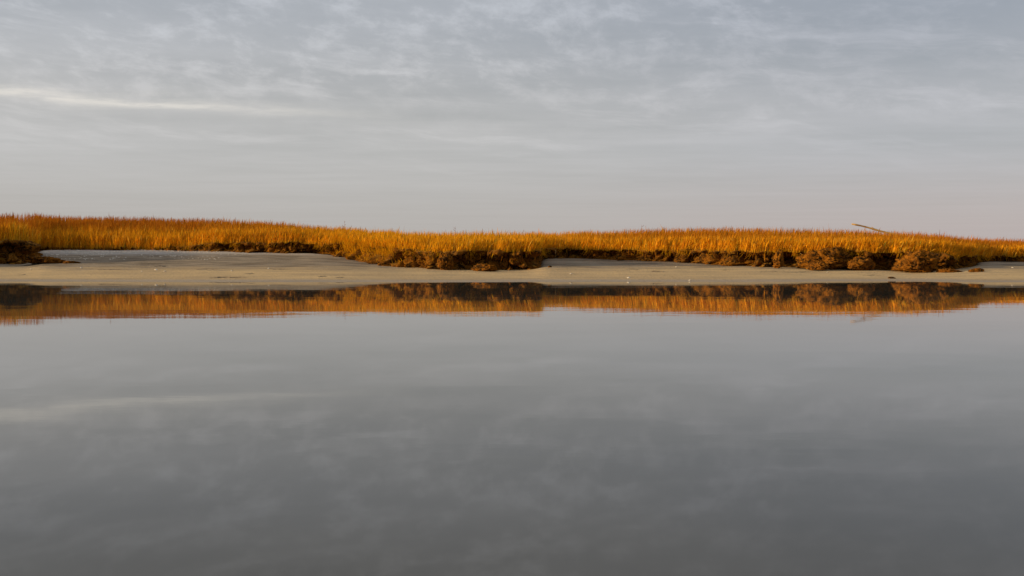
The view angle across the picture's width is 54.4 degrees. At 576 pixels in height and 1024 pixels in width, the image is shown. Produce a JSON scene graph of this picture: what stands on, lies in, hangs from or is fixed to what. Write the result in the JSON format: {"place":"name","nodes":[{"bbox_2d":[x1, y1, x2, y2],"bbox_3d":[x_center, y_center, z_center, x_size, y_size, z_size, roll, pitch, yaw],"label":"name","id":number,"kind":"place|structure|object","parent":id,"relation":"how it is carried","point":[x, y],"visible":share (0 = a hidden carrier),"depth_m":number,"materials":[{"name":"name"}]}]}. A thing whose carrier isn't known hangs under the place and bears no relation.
{"place":"outdoors","nodes":[
{"label":"outdoors","id":0,"kind":"place"},
{"bbox_2d":[0,281,1023,575],"bbox_3d":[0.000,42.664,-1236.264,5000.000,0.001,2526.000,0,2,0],"label":"water","id":1,"kind":"structure","parent":0,"point":[542,429],"depth_m":3.54,"materials":[{"name":"grey liquid"}]},
{"bbox_2d":[0,250,1023,281],"bbox_3d":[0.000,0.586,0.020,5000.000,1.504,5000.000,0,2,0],"label":"sand flat","id":2,"kind":"structure","parent":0,"point":[297,267],"depth_m":26.34,"materials":[{"name":"beige sand"}]},
{"bbox_2d":[21,256,47,263],"bbox_3d":[-14.327,-0.852,30.245,0.963,0.243,0.982,0,2,0],"label":"mud clod","id":3,"kind":"object","parent":2,"relation":"on","point":[35,260],"visible":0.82,"depth_m":29.90,"materials":[{"name":"brown soil"}]},
{"bbox_2d":[43,257,65,262],"bbox_3d":[-13.796,-0.840,30.021,0.642,0.210,0.635,-1,2,-26],"label":"mud clod","id":4,"kind":"object","parent":2,"relation":"on","point":[52,260],"visible":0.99,"depth_m":29.81,"materials":[{"name":"brown soil"}]},
{"bbox_2d":[63,261,80,263],"bbox_3d":[-13.176,-0.770,29.814,0.580,0.100,0.376,0,2,-10],"label":"mud clod","id":5,"kind":"object","parent":2,"relation":"on","point":[67,262],"visible":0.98,"depth_m":29.69,"materials":[{"name":"brown soil"}]},
{"bbox_2d":[38,249,242,259],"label":"shell litter","id":6,"kind":"object","parent":2,"relation":"on","point":[49,251],"visible":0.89,"depth_m":35.80,"materials":[{"name":"white"}]},
{"bbox_2d":[437,252,453,269],"bbox_3d":[-1.869,-0.771,28.352,0.511,0.575,0.652,0,2,0],"label":"peat lump","id":7,"kind":"object","parent":2,"relation":"on","point":[445,261],"visible":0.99,"depth_m":28.15,"materials":[{"name":"brown soil"}]},
{"bbox_2d":[471,263,497,270],"bbox_3d":[-0.752,-0.575,27.904,0.760,0.255,0.637,2,3,41],"label":"peat lump","id":8,"kind":"object","parent":2,"relation":"on","point":[482,267],"visible":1,"depth_m":27.74,"materials":[{"name":"brown soil"}]},
{"bbox_2d":[773,249,784,267],"bbox_3d":[7.537,-0.827,28.056,0.372,0.556,0.405,0,2,0],"label":"peat lump","id":9,"kind":"object","parent":2,"relation":"on","point":[778,261],"visible":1,"depth_m":27.97,"materials":[{"name":"brown soil"}]},
{"bbox_2d":[805,261,828,270],"bbox_3d":[8.436,-0.633,27.381,0.652,0.326,0.589,-1,2,-25],"label":"peat lump","id":10,"kind":"object","parent":2,"relation":"on","point":[818,266],"visible":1,"depth_m":27.27,"materials":[{"name":"brown soil"}]},
{"bbox_2d":[796,246,850,269],"bbox_3d":[8.786,-0.825,27.968,1.545,0.745,0.886,1,2,20],"label":"peat lump","id":11,"kind":"object","parent":2,"relation":"on","point":[835,258],"visible":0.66,"depth_m":27.71,"materials":[{"name":"brown soil"}]},
{"bbox_2d":[847,255,874,270],"bbox_3d":[9.674,-0.686,27.628,0.864,0.446,0.683,0,2,0],"label":"peat lump","id":12,"kind":"object","parent":2,"relation":"on","point":[862,263],"visible":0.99,"depth_m":27.43,"materials":[{"name":"brown soil"}]},
{"bbox_2d":[892,249,940,272],"bbox_3d":[10.970,-0.724,26.914,1.258,0.659,1.091,0,2,0],"label":"peat lump","id":13,"kind":"object","parent":2,"relation":"on","point":[922,261],"visible":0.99,"depth_m":26.79,"materials":[{"name":"brown soil"}]},
{"bbox_2d":[936,268,962,272],"bbox_3d":[11.681,-0.484,26.589,0.709,0.161,0.449,1,2,24],"label":"peat clod","id":14,"kind":"object","parent":2,"relation":"on","point":[944,270],"visible":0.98,"depth_m":26.54,"materials":[{"name":"brown soil"}]},
{"bbox_2d":[968,268,983,271],"bbox_3d":[12.219,-0.487,26.215,0.437,0.142,0.373,1,2,20],"label":"peat clod","id":15,"kind":"object","parent":2,"relation":"on","point":[976,270],"visible":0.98,"depth_m":26.11,"materials":[{"name":"brown soil"}]},
{"bbox_2d":[0,239,1023,270],"bbox_3d":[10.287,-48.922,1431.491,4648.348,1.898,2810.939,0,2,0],"label":"marsh bank","id":16,"kind":"structure","parent":0,"point":[9,254],"depth_m":30.34,"materials":[{"name":"brown soil"}]},
{"bbox_2d":[0,233,1018,268],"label":"bank stubble","id":17,"kind":"object","parent":16,"relation":"attached to","point":[384,252],"visible":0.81,"depth_m":31.75,"materials":[{"name":"brown plant"}]},
{"bbox_2d":[0,211,1023,260],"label":"marsh grass","id":18,"kind":"structure","parent":16,"relation":"on","point":[86,233],"depth_m":33.70,"materials":[{"name":"plant"}]},
{"bbox_2d":[851,223,899,234],"bbox_3d":[13.041,-1.504,32.717,3.881,1.231,0.157,0,2,-5],"label":"driftwood pole","id":19,"kind":"object","parent":16,"relation":"on","point":[872,228],"visible":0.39,"depth_m":32.62,"materials":[{"name":"brown wood"}]},
{"bbox_2d":[0,0,1023,240],"label":"sky","id":20,"kind":"structure","parent":0,"point":[550,116],"materials":[{"name":"grey"}]}
]}

